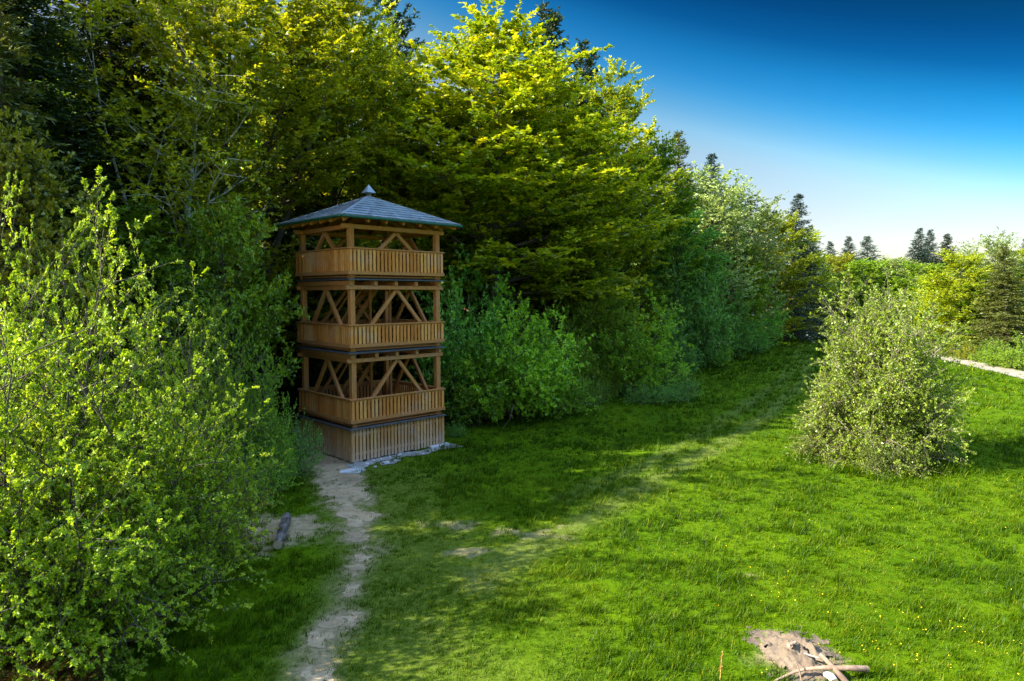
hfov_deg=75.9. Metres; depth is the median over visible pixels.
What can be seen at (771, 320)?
shrub
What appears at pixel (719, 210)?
poplar tree
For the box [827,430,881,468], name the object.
shrub
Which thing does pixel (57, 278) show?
shrub
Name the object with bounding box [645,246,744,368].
shrub
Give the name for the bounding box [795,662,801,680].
dead branch
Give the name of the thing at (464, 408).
shrub
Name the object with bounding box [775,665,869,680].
dead branch
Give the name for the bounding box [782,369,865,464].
shrub
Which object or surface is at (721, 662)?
dry stalk
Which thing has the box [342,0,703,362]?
beech tree
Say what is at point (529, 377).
shrub
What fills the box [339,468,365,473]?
stone slab
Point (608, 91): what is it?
beech tree
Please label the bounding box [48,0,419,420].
beech tree
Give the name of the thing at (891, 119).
sky
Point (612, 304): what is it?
shrub
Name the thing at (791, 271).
broad tree
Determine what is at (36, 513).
shrub
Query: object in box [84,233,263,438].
tree
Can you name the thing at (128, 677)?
shrub
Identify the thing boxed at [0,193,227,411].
tree
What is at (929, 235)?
spruce tree
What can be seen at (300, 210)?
spruce tree
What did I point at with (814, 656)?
dead branch
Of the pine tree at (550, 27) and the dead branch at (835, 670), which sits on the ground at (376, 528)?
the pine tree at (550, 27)
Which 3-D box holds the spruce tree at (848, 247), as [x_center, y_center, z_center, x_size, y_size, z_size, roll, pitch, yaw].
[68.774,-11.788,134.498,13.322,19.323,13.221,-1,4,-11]
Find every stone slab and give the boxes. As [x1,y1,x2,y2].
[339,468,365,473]
[428,442,450,448]
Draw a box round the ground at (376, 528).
[30,304,1023,680]
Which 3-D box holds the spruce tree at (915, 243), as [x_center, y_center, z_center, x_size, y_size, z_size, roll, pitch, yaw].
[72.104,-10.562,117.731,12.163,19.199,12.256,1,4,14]
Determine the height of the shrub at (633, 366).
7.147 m
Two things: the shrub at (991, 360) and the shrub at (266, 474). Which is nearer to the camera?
the shrub at (266, 474)
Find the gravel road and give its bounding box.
[923,346,1023,378]
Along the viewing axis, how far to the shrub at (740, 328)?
62.70 m
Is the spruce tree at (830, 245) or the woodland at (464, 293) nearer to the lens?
the woodland at (464, 293)
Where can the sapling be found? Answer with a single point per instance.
(459, 433)
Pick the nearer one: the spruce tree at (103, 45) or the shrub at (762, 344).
the spruce tree at (103, 45)
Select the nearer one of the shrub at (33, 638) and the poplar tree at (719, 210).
the shrub at (33, 638)
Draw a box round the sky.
[22,0,1023,264]
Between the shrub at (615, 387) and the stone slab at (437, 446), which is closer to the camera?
the stone slab at (437, 446)
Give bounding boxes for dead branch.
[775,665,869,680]
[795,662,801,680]
[804,653,821,659]
[819,653,848,680]
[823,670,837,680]
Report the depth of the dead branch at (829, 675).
10.61 m
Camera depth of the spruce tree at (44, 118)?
26.75 m
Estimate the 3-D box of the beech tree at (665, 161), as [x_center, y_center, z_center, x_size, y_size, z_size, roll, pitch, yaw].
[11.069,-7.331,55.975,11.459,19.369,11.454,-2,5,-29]
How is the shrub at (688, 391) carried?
on the ground at (376, 528)
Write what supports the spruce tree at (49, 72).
on the ground at (376, 528)
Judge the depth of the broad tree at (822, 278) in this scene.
93.43 m
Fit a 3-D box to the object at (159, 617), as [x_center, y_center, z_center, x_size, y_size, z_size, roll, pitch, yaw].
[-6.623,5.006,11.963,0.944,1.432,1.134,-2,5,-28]
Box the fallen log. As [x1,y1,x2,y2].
[273,512,290,548]
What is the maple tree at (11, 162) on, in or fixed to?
on the ground at (376, 528)
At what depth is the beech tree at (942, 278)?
67.14 m
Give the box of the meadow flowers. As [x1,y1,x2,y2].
[671,438,1021,674]
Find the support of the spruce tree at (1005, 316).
on the ground at (376, 528)
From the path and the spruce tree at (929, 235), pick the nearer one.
the path
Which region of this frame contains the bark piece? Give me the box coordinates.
[787,641,796,646]
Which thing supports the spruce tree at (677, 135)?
on the ground at (376, 528)
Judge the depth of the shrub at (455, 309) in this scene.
32.65 m
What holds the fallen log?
on the ground at (376, 528)
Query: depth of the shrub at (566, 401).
33.67 m
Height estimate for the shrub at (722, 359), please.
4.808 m
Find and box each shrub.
[0,165,254,668]
[0,171,230,506]
[0,260,292,651]
[0,289,216,680]
[0,322,199,680]
[0,469,211,680]
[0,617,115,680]
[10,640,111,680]
[14,336,239,648]
[24,524,166,670]
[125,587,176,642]
[135,274,279,489]
[168,404,284,576]
[194,289,292,498]
[215,426,302,513]
[243,386,303,492]
[276,407,329,479]
[402,242,520,417]
[440,278,595,422]
[441,327,523,424]
[519,293,603,397]
[520,342,600,418]
[555,254,646,384]
[578,344,623,399]
[578,376,614,407]
[583,288,694,397]
[613,381,686,406]
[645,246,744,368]
[652,315,703,375]
[660,369,704,402]
[680,324,735,366]
[708,282,766,357]
[737,315,773,353]
[747,286,794,346]
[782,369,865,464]
[784,263,987,480]
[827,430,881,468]
[843,429,929,478]
[888,445,939,476]
[929,338,955,356]
[953,340,977,359]
[967,341,992,361]
[977,336,1020,366]
[994,330,1023,368]
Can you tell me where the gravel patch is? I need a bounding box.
[347,444,461,468]
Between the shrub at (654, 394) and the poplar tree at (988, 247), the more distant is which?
the poplar tree at (988, 247)
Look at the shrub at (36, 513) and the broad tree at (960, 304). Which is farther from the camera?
the broad tree at (960, 304)
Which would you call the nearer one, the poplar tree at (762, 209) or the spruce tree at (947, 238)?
the poplar tree at (762, 209)
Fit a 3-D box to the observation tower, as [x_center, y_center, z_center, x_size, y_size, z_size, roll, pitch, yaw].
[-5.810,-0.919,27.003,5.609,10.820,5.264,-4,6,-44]
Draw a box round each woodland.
[28,25,625,391]
[591,248,1023,335]
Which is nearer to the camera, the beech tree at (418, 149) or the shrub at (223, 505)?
the shrub at (223, 505)
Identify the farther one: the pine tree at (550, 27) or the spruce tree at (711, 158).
the spruce tree at (711, 158)
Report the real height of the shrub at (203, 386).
7.088 m
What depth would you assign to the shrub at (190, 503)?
12.09 m
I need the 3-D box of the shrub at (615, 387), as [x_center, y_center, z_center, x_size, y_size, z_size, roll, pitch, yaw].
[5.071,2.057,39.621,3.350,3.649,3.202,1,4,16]
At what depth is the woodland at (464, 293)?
50.12 m
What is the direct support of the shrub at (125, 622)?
on the ground at (376, 528)
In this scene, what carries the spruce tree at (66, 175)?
on the ground at (376, 528)
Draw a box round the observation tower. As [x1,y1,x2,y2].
[277,185,462,462]
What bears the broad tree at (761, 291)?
on the ground at (376, 528)
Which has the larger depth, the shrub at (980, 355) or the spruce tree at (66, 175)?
the shrub at (980, 355)
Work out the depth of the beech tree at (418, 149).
38.90 m
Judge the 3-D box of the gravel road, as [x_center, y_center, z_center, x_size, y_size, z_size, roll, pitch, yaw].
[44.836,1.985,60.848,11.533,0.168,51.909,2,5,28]
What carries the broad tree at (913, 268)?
on the ground at (376, 528)
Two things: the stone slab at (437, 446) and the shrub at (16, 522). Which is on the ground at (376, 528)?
the shrub at (16, 522)
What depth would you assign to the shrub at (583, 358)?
37.06 m
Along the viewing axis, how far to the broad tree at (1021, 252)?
77.64 m
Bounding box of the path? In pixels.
[289,418,380,680]
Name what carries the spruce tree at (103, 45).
on the ground at (376, 528)
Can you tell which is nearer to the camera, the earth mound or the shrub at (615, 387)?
the earth mound
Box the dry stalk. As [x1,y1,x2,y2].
[718,650,722,679]
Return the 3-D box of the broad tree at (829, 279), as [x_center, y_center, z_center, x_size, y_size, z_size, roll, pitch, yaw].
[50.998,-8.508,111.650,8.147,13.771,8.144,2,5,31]
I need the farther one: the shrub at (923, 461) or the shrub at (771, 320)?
the shrub at (771, 320)
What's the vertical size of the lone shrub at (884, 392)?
8.541 m
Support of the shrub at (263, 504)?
on the ground at (376, 528)
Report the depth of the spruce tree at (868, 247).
114.82 m
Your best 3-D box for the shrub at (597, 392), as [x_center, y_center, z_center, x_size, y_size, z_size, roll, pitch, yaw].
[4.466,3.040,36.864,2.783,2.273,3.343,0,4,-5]
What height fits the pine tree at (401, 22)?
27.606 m
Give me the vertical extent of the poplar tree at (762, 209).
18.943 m
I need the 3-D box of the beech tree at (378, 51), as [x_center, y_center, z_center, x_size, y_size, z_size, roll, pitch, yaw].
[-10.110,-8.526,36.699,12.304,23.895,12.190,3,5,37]
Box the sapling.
[445,422,468,437]
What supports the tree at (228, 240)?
on the ground at (376, 528)
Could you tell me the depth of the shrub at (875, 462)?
22.80 m
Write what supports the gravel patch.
on the ground at (376, 528)
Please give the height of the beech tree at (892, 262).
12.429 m
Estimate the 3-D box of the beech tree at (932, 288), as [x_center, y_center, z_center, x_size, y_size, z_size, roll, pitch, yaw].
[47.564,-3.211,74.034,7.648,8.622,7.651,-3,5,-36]
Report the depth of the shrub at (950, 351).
65.90 m
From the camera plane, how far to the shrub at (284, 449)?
20.96 m
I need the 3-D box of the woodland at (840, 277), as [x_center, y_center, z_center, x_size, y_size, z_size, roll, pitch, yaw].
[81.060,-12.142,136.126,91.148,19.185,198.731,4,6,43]
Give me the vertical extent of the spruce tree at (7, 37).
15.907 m
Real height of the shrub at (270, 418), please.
6.708 m
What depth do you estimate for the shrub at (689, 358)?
50.38 m
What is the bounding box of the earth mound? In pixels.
[742,626,853,680]
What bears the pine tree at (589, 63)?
on the ground at (376, 528)
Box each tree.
[0,0,135,422]
[0,0,194,417]
[0,106,144,438]
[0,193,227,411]
[1,11,121,428]
[2,6,99,195]
[7,0,294,314]
[29,0,268,431]
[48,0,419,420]
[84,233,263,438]
[144,192,309,451]
[214,0,443,393]
[214,7,379,426]
[307,29,489,380]
[331,0,461,380]
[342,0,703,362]
[471,82,655,355]
[473,0,630,331]
[531,37,647,329]
[550,55,693,353]
[592,136,709,356]
[624,130,741,360]
[632,205,737,341]
[649,160,779,323]
[689,153,764,350]
[716,184,798,322]
[722,240,777,347]
[738,209,821,340]
[772,193,841,343]
[774,228,837,337]
[799,225,844,333]
[812,254,835,327]
[814,251,864,328]
[818,241,838,313]
[824,236,857,324]
[824,257,905,332]
[825,236,888,329]
[867,255,921,329]
[885,259,958,334]
[899,228,932,302]
[904,274,964,348]
[914,233,969,335]
[914,247,1000,351]
[918,229,938,275]
[945,226,1023,343]
[946,267,1023,352]
[947,246,1023,358]
[969,244,1023,338]
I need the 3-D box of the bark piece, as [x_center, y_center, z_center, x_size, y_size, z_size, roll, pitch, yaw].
[4.815,5.219,11.292,0.178,0.078,0.080,-2,5,-29]
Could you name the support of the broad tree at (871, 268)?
on the ground at (376, 528)
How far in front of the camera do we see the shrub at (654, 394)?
37.64 m
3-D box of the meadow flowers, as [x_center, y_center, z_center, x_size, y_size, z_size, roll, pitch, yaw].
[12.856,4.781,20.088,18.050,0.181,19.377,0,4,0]
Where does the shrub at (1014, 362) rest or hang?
on the ground at (376, 528)
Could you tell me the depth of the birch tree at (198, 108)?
23.40 m
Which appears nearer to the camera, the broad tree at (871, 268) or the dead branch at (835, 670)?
the dead branch at (835, 670)
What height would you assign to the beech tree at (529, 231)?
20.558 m
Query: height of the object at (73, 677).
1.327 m
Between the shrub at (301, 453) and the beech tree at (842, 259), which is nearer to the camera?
the shrub at (301, 453)
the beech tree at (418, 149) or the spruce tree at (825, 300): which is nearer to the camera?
the beech tree at (418, 149)
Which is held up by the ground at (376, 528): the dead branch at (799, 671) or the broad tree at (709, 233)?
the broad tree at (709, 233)
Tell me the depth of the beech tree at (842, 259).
116.19 m
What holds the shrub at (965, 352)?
on the ground at (376, 528)
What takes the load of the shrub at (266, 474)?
on the ground at (376, 528)
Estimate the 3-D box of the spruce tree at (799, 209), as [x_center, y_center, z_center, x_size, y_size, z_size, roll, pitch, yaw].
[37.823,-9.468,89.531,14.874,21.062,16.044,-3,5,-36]

